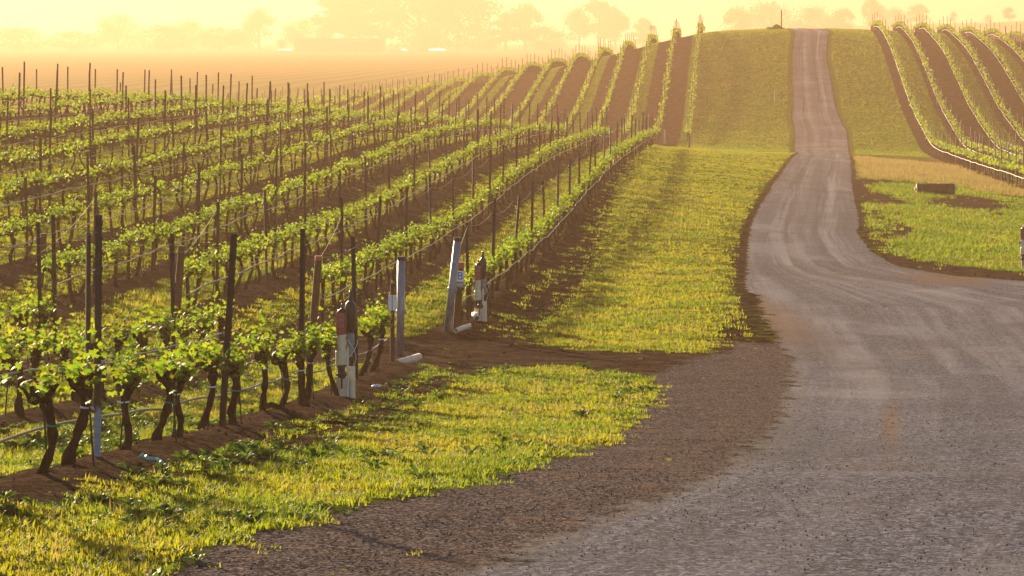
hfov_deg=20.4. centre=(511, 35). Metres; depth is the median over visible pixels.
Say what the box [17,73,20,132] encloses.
trellis post
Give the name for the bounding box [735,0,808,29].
hazy tree
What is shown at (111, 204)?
grapevine
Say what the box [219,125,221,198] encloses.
trellis post
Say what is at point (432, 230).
grapevine
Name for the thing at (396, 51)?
greenhouse
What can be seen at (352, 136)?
trellis post
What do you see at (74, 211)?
grapevine
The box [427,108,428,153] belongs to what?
trellis post
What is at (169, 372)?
grapevine
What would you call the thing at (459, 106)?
trellis post
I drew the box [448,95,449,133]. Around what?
trellis post
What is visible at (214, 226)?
grapevine
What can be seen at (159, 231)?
grapevine
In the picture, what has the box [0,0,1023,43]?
sky
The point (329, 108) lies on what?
trellis post
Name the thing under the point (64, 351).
grapevine
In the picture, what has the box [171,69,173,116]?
trellis post
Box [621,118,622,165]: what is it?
trellis post
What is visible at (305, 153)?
trellis post
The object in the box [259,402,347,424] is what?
fallen branch
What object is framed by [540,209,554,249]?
grapevine
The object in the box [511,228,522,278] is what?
grapevine
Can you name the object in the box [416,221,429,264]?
grapevine
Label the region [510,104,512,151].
trellis post
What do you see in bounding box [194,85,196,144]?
trellis post
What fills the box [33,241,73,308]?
grapevine
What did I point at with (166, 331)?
grapevine
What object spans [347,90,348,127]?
trellis post
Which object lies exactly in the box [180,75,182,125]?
trellis post
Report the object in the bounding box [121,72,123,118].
trellis post
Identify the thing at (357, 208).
grapevine
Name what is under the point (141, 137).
grapevine
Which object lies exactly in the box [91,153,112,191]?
grapevine
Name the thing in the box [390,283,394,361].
row end post
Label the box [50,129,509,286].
drip hose
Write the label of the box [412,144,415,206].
trellis post
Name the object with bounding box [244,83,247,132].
trellis post
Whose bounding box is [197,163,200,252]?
trellis post
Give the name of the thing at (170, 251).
trellis wire
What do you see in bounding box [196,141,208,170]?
grapevine
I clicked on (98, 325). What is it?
trellis post
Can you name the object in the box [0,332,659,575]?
low weeds
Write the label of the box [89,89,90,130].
trellis post
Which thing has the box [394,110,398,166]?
trellis post
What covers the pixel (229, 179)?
grapevine
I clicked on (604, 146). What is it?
trellis post
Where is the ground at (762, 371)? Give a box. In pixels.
[0,21,1023,575]
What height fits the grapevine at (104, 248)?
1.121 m
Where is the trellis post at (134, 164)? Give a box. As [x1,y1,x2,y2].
[133,146,136,226]
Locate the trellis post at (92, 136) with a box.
[92,109,93,167]
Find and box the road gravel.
[160,314,1022,575]
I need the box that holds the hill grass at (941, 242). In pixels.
[5,28,1023,275]
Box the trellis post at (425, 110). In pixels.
[425,96,426,129]
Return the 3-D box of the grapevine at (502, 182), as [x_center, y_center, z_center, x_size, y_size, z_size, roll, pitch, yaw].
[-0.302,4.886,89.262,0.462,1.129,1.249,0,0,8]
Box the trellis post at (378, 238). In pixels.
[375,196,381,291]
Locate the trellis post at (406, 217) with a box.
[405,187,407,275]
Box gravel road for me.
[455,28,1023,575]
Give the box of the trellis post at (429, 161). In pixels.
[427,140,431,194]
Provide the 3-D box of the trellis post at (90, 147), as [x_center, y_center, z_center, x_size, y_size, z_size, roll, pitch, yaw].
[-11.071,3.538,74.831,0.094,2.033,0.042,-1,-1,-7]
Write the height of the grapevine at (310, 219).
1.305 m
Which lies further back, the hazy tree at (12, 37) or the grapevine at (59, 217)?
the hazy tree at (12, 37)
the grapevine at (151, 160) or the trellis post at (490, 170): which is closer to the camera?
the grapevine at (151, 160)
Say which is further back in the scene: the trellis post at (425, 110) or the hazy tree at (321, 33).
the hazy tree at (321, 33)
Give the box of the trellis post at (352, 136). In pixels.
[351,131,355,186]
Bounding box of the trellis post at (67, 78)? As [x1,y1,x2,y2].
[67,67,68,100]
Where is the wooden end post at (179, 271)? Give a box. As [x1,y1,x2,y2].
[175,245,184,320]
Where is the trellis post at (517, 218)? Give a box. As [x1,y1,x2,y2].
[512,196,520,280]
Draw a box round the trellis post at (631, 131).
[630,115,632,158]
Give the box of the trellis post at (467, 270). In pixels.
[465,222,469,319]
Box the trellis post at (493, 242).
[490,198,496,299]
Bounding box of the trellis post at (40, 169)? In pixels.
[39,138,41,212]
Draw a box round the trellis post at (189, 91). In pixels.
[189,78,190,115]
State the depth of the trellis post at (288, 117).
107.27 m
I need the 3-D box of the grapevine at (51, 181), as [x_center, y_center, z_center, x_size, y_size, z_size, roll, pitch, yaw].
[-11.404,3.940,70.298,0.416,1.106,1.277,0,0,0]
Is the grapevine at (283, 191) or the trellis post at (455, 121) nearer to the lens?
the grapevine at (283, 191)
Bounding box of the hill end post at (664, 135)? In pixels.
[664,128,665,143]
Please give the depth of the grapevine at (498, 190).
88.05 m
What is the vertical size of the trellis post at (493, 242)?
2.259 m
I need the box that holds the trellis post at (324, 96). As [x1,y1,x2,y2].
[323,82,324,113]
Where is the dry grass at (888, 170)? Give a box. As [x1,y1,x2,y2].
[0,115,1023,575]
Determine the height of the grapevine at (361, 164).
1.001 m
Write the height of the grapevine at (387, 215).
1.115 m
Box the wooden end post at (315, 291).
[310,255,321,323]
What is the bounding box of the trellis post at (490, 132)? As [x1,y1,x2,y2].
[488,111,491,159]
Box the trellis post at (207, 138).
[205,111,208,168]
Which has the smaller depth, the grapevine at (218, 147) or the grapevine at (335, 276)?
the grapevine at (335, 276)
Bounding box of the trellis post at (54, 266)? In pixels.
[51,215,57,354]
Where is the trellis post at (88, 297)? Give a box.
[85,232,90,361]
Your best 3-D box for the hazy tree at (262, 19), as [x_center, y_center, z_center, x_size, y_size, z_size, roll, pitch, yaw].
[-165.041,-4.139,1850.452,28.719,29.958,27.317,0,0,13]
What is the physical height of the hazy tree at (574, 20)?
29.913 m
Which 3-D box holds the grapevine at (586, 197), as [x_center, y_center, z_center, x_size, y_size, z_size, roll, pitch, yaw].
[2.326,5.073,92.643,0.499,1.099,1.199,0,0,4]
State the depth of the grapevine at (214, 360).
27.01 m
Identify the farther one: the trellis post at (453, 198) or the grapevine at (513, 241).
the trellis post at (453, 198)
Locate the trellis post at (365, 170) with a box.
[364,156,367,230]
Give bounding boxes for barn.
[294,38,383,51]
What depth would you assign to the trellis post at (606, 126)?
159.54 m
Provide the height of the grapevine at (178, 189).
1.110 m
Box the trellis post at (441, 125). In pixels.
[440,104,442,148]
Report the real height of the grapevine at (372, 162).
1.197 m
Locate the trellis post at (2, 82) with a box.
[2,67,3,104]
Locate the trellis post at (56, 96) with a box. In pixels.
[54,70,57,127]
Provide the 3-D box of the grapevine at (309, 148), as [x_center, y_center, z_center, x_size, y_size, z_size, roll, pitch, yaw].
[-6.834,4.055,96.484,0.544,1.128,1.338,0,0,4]
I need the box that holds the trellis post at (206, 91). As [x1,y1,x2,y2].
[205,75,206,124]
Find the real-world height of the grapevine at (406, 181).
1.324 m
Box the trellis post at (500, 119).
[500,104,500,135]
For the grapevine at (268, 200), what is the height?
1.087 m
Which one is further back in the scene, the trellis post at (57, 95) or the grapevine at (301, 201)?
the trellis post at (57, 95)
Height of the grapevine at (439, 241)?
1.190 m
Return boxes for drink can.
[372,384,380,388]
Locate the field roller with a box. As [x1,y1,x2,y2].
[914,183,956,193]
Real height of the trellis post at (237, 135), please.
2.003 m
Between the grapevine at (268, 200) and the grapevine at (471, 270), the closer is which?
the grapevine at (471, 270)
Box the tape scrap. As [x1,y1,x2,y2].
[138,453,163,462]
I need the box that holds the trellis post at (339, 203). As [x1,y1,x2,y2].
[338,170,340,247]
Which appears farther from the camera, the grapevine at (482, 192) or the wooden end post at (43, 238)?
the grapevine at (482, 192)
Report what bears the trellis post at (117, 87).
on the ground at (762, 371)
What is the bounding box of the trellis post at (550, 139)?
[548,116,552,167]
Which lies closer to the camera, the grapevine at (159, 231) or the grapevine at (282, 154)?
the grapevine at (159, 231)
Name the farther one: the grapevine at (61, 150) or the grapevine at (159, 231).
the grapevine at (61, 150)
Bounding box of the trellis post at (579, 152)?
[578,151,580,211]
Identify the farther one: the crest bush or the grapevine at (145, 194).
the crest bush
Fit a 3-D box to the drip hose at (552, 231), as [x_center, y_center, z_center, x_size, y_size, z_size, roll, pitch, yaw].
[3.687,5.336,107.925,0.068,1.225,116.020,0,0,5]
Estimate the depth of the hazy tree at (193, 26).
1847.03 m
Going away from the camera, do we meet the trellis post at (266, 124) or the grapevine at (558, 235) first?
the grapevine at (558, 235)
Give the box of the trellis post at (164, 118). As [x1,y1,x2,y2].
[164,90,165,151]
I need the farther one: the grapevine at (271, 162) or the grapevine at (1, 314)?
the grapevine at (271, 162)
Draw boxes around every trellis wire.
[0,98,462,187]
[0,232,400,266]
[1,244,172,255]
[3,92,410,151]
[36,102,492,255]
[186,109,556,251]
[312,112,605,266]
[461,115,650,243]
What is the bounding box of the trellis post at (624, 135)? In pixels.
[623,119,626,161]
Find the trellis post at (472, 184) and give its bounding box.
[471,160,473,230]
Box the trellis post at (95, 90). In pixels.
[94,69,95,112]
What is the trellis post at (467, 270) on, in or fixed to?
on the ground at (762, 371)
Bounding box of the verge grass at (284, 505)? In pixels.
[0,112,885,575]
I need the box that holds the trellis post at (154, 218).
[151,175,156,270]
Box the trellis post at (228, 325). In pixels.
[219,233,236,426]
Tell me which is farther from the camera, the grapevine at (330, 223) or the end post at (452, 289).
the grapevine at (330, 223)
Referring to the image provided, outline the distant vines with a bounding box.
[0,20,1023,189]
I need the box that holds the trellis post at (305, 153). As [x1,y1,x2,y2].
[303,143,306,208]
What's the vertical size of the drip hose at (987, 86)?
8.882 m
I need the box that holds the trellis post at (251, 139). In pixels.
[250,129,252,187]
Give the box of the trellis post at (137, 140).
[136,118,139,183]
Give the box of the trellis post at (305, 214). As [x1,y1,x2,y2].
[304,176,306,262]
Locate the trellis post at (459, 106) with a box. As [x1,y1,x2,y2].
[458,95,459,123]
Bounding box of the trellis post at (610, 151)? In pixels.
[609,127,610,175]
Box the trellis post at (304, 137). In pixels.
[303,108,305,141]
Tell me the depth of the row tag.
43.45 m
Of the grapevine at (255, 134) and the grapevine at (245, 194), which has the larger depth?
the grapevine at (255, 134)
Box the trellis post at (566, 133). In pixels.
[566,118,567,159]
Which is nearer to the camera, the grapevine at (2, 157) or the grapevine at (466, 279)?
the grapevine at (466, 279)
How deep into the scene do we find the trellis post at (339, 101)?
137.86 m
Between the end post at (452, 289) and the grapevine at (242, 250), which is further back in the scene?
the grapevine at (242, 250)
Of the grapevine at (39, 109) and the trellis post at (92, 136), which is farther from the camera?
the grapevine at (39, 109)
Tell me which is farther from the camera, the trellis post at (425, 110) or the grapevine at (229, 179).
the trellis post at (425, 110)
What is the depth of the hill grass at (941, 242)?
196.99 m
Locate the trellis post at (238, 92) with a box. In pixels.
[238,81,239,109]
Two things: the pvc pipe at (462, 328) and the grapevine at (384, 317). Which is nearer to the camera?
the grapevine at (384, 317)
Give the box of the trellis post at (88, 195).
[86,152,89,232]
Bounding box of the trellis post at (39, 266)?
[36,222,43,360]
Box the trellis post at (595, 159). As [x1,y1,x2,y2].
[594,138,596,192]
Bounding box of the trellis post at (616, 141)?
[616,122,617,168]
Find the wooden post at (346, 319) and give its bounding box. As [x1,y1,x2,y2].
[332,290,357,397]
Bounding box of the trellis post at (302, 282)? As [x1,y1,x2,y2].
[298,228,305,404]
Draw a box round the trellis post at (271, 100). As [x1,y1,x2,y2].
[270,81,272,120]
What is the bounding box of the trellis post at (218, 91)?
[217,72,218,116]
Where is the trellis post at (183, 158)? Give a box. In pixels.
[181,141,184,211]
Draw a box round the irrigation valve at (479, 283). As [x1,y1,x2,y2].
[471,251,488,321]
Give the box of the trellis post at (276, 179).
[274,148,277,222]
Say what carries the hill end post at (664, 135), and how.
on the ground at (762, 371)
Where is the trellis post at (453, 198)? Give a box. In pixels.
[452,172,454,236]
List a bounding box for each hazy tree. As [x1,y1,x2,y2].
[0,23,67,50]
[21,29,111,49]
[92,11,147,49]
[117,21,200,50]
[166,18,220,49]
[178,25,263,49]
[238,6,280,49]
[271,17,321,47]
[277,39,285,49]
[302,0,392,37]
[315,23,333,37]
[363,2,410,49]
[376,25,475,50]
[380,0,468,49]
[423,0,504,49]
[453,18,505,50]
[492,11,518,49]
[501,0,544,49]
[519,22,573,50]
[561,6,593,49]
[580,0,616,49]
[600,6,631,49]
[631,15,657,46]
[718,4,759,30]
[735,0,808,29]
[770,1,839,28]
[829,7,856,28]
[860,0,885,28]
[877,6,913,29]
[906,3,930,22]
[949,12,957,24]
[984,14,992,21]
[1002,7,1016,21]
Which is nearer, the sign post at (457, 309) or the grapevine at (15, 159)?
the sign post at (457, 309)
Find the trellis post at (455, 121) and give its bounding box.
[453,99,456,145]
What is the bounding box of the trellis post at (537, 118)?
[537,103,538,142]
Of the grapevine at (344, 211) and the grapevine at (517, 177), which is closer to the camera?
the grapevine at (344, 211)
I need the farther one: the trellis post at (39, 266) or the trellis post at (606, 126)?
the trellis post at (606, 126)
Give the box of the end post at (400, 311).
[396,256,405,355]
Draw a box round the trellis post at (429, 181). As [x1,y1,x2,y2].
[428,174,432,259]
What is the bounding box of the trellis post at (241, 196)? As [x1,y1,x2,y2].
[240,155,242,233]
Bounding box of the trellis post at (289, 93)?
[288,83,289,115]
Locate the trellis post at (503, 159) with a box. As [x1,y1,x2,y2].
[502,145,504,204]
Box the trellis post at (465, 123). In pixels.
[465,104,466,141]
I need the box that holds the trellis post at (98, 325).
[94,215,102,456]
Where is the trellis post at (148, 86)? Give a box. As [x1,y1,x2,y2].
[148,70,149,110]
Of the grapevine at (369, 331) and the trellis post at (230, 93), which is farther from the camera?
the trellis post at (230, 93)
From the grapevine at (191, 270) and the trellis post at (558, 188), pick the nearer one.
the grapevine at (191, 270)
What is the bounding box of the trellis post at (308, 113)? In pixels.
[307,91,310,138]
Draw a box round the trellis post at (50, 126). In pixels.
[47,108,52,177]
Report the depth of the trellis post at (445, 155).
95.76 m
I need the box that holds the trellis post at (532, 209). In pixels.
[530,180,533,264]
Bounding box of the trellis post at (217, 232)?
[215,202,219,301]
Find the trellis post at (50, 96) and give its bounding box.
[50,88,51,107]
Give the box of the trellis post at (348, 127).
[348,104,349,151]
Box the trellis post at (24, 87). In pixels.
[23,62,24,113]
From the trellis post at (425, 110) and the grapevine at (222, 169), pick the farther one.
the trellis post at (425, 110)
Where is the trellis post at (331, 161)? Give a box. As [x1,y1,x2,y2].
[330,133,332,196]
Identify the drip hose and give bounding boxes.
[0,105,276,122]
[0,110,299,145]
[0,116,372,172]
[0,121,374,207]
[0,124,470,249]
[0,330,234,376]
[0,339,386,442]
[2,101,209,115]
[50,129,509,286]
[185,132,564,295]
[322,136,608,299]
[462,137,654,301]
[876,26,1023,178]
[897,27,974,151]
[920,28,1013,153]
[942,29,1023,140]
[965,32,1023,101]
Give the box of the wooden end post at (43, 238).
[36,233,46,287]
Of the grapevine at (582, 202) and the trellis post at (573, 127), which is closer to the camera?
the grapevine at (582, 202)
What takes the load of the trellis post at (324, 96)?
on the ground at (762, 371)
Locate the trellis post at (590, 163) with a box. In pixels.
[588,141,592,191]
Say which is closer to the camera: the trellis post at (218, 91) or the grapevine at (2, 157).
the grapevine at (2, 157)
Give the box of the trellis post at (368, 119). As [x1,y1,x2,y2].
[367,96,368,145]
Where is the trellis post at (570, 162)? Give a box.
[568,159,571,223]
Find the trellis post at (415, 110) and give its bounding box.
[414,91,416,133]
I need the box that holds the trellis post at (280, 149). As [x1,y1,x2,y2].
[279,122,280,177]
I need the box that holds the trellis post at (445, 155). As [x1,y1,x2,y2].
[444,133,447,184]
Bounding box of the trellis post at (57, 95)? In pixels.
[56,64,58,114]
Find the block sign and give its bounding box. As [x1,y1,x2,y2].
[456,271,464,287]
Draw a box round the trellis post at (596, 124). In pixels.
[595,107,597,145]
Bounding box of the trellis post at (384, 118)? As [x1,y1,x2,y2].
[383,97,385,141]
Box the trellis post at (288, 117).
[287,96,288,144]
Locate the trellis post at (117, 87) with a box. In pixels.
[116,69,117,110]
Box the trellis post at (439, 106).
[438,92,440,126]
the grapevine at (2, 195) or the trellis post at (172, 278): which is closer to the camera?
the trellis post at (172, 278)
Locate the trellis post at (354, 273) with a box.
[351,236,358,378]
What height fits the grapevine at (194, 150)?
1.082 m
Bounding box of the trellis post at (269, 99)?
[267,82,270,123]
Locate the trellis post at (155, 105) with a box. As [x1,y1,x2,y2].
[154,79,155,128]
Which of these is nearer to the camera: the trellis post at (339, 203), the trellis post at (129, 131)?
the trellis post at (339, 203)
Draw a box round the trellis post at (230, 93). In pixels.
[229,74,231,121]
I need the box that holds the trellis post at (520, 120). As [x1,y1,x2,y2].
[519,105,520,148]
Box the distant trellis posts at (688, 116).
[193,12,1023,186]
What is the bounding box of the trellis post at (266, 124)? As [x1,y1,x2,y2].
[265,99,267,151]
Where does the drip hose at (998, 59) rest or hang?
attached to the distant trellis posts at (688, 116)
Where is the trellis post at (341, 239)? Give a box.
[340,197,343,308]
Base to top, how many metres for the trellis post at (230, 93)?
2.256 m
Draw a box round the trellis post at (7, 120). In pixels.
[5,98,8,157]
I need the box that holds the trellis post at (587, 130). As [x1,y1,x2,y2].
[586,112,587,149]
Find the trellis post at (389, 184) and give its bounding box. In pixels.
[387,158,391,219]
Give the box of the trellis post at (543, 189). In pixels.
[542,181,545,250]
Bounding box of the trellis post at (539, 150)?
[538,124,540,175]
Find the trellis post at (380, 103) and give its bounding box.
[379,86,380,129]
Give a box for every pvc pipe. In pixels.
[395,353,421,362]
[453,323,471,332]
[471,312,479,320]
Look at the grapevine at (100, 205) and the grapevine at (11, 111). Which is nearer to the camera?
the grapevine at (100, 205)
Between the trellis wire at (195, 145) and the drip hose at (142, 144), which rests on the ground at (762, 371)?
the drip hose at (142, 144)
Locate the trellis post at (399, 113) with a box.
[398,93,399,138]
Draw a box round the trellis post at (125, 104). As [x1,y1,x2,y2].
[125,86,126,134]
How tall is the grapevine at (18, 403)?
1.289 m
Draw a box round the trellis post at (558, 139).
[557,117,558,161]
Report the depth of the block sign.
49.91 m
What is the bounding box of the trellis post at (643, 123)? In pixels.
[642,112,643,141]
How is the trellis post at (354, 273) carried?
on the ground at (762, 371)
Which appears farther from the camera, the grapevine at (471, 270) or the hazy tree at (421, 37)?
the hazy tree at (421, 37)
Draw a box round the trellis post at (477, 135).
[476,110,478,165]
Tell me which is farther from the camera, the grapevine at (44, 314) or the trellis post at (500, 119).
the trellis post at (500, 119)
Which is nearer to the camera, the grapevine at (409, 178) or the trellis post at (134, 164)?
the trellis post at (134, 164)
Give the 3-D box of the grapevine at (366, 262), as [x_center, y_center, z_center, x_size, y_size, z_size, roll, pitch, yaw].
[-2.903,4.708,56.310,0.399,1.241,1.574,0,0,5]
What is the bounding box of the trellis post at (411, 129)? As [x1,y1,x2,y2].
[410,107,412,159]
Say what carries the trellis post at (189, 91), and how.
on the ground at (762, 371)
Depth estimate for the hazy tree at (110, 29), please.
1846.43 m
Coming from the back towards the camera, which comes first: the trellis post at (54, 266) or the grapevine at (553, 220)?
the grapevine at (553, 220)
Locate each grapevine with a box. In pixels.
[0,102,5,130]
[0,124,6,160]
[0,148,11,178]
[0,177,18,218]
[0,189,7,198]
[0,213,23,267]
[0,223,7,238]
[0,301,33,416]
[0,302,19,330]
[0,347,21,400]
[2,144,19,182]
[2,340,82,475]
[5,123,19,157]
[6,102,14,129]
[8,287,42,366]
[12,146,33,182]
[12,170,33,216]
[12,316,55,408]
[15,126,28,152]
[15,203,48,261]
[20,149,44,177]
[23,276,66,360]
[24,101,38,131]
[25,169,49,212]
[28,119,41,153]
[31,98,45,128]
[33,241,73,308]
[37,121,54,153]
[42,145,57,174]
[43,171,60,210]
[43,202,71,252]
[43,317,83,401]
[44,101,55,128]
[46,121,64,145]
[50,246,85,303]
[52,143,69,175]
[54,167,79,206]
[55,327,118,465]
[58,117,76,146]
[63,194,87,246]
[65,139,85,173]
[66,117,80,145]
[68,234,108,296]
[69,305,111,398]
[71,133,89,167]
[75,111,89,143]
[77,165,100,201]
[84,113,99,142]
[86,135,103,166]
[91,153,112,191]
[91,188,106,214]
[92,240,110,262]
[96,114,106,142]
[96,134,107,164]
[98,188,121,233]
[100,156,119,196]
[101,110,114,138]
[101,322,158,449]
[104,130,120,162]
[105,236,125,287]
[105,307,141,393]
[109,109,125,138]
[114,157,131,189]
[114,183,129,230]
[116,224,135,278]
[118,131,129,161]
[123,155,137,186]
[123,181,143,226]
[124,127,136,158]
[125,303,163,386]
[132,154,148,187]
[133,127,150,158]
[133,221,156,275]
[138,183,153,223]
[141,152,162,184]
[141,218,169,270]
[143,122,158,153]
[146,331,196,441]
[148,178,172,218]
[149,142,165,183]
[150,125,161,154]
[152,291,176,359]
[153,321,206,437]
[159,124,174,150]
[159,218,182,250]
[163,146,177,180]
[163,290,210,362]
[166,123,178,144]
[167,176,186,212]
[169,145,182,176]
[175,141,192,173]
[175,216,191,259]
[176,122,186,144]
[183,208,207,255]
[183,247,202,315]
[184,174,200,209]
[185,305,231,430]
[187,167,207,205]
[187,252,214,309]
[187,291,225,367]
[189,143,200,173]
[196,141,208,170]
[196,241,229,305]
[200,204,214,249]
[202,169,215,202]
[203,202,226,246]
[204,291,234,360]
[205,135,217,167]
[206,164,226,199]
[210,159,232,197]
[211,243,229,298]
[213,135,229,164]
[217,193,236,241]
[221,159,238,194]
[221,323,266,423]
[222,135,233,162]
[224,186,249,238]
[225,230,256,294]
[227,129,244,161]
[231,300,288,410]
[234,161,247,186]
[235,129,246,158]
[236,156,252,189]
[236,189,256,234]
[237,227,265,289]
[242,129,256,156]
[247,155,261,187]
[249,124,264,154]
[249,192,262,229]
[249,229,273,282]
[253,323,304,409]
[256,144,270,184]
[259,193,276,228]
[261,224,284,279]
[262,181,281,223]
[264,152,273,182]
[270,141,286,178]
[272,145,288,176]
[275,219,297,272]
[279,181,288,221]
[280,175,295,216]
[280,309,312,406]
[283,145,296,176]
[285,222,299,268]
[290,142,301,172]
[291,175,303,212]
[295,175,310,208]
[295,222,312,265]
[296,138,308,170]
[298,209,321,258]
[302,172,322,207]
[304,306,330,399]
[306,139,318,167]
[311,167,323,203]
[311,257,330,321]
[312,130,324,163]
[312,216,328,255]
[319,300,347,395]
[320,211,337,252]
[321,166,332,200]
[326,168,336,196]
[327,207,346,249]
[328,254,342,315]
[330,206,350,243]
[332,160,346,195]
[334,253,357,309]
[335,204,356,241]
[337,157,354,189]
[339,249,368,304]
[344,157,358,189]
[347,157,360,185]
[348,201,363,239]
[354,158,367,183]
[356,244,378,298]
[357,197,371,235]
[357,293,383,375]
[359,239,387,294]
[361,149,376,182]
[363,280,394,371]
[367,150,378,179]
[367,195,375,232]
[368,192,386,228]
[371,240,391,286]
[373,148,387,173]
[376,230,399,285]
[377,191,392,223]
[378,145,388,173]
[380,145,393,160]
[381,186,395,221]
[381,228,406,280]
[388,186,400,219]
[390,228,410,255]
[393,178,411,215]
[400,175,416,209]
[402,228,420,273]
[403,164,420,198]
[404,221,421,268]
[411,173,421,205]
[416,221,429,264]
[419,167,433,199]
[419,216,438,261]
[425,217,442,258]
[428,162,441,191]
[432,158,448,187]
[432,212,445,253]
[433,163,445,190]
[434,209,453,249]
[442,154,457,184]
[444,156,458,181]
[444,272,454,324]
[445,207,459,246]
[449,152,458,179]
[450,206,465,236]
[453,150,464,177]
[455,202,470,238]
[460,272,473,321]
[462,192,480,229]
[462,200,474,236]
[464,197,480,231]
[464,257,491,300]
[464,258,474,317]
[471,194,487,225]
[474,256,494,307]
[477,186,489,220]
[484,181,496,214]
[484,248,501,299]
[484,249,503,294]
[488,176,503,209]
[491,179,499,211]
[491,243,511,290]
[496,172,508,205]
[498,229,521,281]
[501,168,512,201]
[501,237,515,290]
[505,169,519,196]
[508,164,519,196]
[508,165,524,193]
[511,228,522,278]
[517,160,526,188]
[517,164,526,192]
[517,233,529,275]
[518,222,534,270]
[519,158,532,183]
[526,221,539,261]
[528,218,547,257]
[528,225,547,260]
[536,214,551,253]
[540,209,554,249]
[547,203,562,241]
[547,210,561,241]
[550,204,561,238]
[554,198,566,233]
[556,191,570,230]
[564,196,572,228]
[566,186,578,221]
[566,191,577,224]
[571,186,582,218]
[573,177,586,209]
[577,174,589,206]
[580,174,590,204]
[581,172,591,201]
[587,165,598,197]
[587,169,593,199]
[591,163,604,192]
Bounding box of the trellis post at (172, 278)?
[170,233,175,358]
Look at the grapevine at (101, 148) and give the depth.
86.69 m
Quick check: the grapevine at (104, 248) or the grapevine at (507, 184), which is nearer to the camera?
the grapevine at (104, 248)
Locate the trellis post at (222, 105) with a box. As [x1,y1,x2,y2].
[221,85,223,131]
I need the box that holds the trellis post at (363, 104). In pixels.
[363,91,364,122]
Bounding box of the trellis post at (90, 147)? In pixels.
[89,131,92,200]
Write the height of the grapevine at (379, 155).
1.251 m
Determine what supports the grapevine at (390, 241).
on the ground at (762, 371)
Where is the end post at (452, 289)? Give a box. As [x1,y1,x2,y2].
[444,237,461,331]
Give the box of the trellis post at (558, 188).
[557,166,558,231]
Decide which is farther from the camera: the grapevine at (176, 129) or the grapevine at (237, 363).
the grapevine at (176, 129)
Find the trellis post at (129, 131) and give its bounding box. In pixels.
[128,98,129,159]
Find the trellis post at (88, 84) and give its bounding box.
[87,63,90,112]
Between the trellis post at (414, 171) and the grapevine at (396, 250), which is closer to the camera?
the grapevine at (396, 250)
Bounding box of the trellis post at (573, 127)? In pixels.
[572,114,574,155]
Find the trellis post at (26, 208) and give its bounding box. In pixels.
[24,177,28,261]
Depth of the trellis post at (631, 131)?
131.73 m
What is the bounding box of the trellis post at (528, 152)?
[527,128,529,183]
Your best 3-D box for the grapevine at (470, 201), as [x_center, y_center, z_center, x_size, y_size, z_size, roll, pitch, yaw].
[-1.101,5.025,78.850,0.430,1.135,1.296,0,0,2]
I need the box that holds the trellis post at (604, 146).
[602,129,605,182]
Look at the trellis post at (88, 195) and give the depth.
63.89 m
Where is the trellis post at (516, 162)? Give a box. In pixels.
[515,134,517,193]
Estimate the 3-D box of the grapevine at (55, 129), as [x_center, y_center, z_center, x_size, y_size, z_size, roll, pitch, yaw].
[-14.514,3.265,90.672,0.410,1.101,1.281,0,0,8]
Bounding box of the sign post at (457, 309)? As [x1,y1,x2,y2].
[453,262,463,327]
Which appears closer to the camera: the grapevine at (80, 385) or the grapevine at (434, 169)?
the grapevine at (80, 385)
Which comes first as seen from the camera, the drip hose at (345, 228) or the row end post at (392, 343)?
the row end post at (392, 343)
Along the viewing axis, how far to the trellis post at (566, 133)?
122.13 m
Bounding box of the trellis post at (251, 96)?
[251,76,252,120]
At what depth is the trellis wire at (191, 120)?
85.86 m
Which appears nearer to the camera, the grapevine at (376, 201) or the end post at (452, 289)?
the end post at (452, 289)
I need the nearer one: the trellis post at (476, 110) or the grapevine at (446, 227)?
the grapevine at (446, 227)
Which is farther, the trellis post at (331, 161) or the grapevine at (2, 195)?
the trellis post at (331, 161)
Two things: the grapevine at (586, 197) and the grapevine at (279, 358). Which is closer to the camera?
the grapevine at (279, 358)
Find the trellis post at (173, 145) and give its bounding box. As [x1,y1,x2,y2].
[171,119,175,178]
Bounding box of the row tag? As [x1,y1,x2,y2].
[388,295,395,310]
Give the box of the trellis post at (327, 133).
[326,107,327,160]
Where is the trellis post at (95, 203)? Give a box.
[93,192,97,291]
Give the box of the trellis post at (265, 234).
[264,190,267,279]
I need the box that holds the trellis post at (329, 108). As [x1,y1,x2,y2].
[328,89,330,134]
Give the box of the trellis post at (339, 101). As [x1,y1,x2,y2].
[338,85,340,126]
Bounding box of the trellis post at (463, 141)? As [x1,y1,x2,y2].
[463,119,464,174]
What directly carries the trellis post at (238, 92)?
on the ground at (762, 371)
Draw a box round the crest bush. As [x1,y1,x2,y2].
[766,24,784,28]
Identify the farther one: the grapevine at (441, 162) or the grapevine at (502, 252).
the grapevine at (441, 162)
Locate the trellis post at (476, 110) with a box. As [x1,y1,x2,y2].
[476,94,477,137]
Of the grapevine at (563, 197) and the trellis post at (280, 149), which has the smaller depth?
the grapevine at (563, 197)
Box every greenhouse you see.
[277,49,291,52]
[388,49,405,52]
[429,49,444,52]
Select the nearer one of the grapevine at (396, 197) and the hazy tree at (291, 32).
the grapevine at (396, 197)
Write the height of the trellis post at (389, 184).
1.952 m
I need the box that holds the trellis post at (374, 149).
[373,123,376,177]
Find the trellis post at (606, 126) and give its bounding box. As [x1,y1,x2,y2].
[606,107,607,143]
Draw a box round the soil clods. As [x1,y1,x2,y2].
[0,115,1022,501]
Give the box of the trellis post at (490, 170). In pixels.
[488,150,491,217]
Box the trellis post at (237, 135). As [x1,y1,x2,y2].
[236,107,239,159]
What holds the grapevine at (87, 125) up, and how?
on the ground at (762, 371)

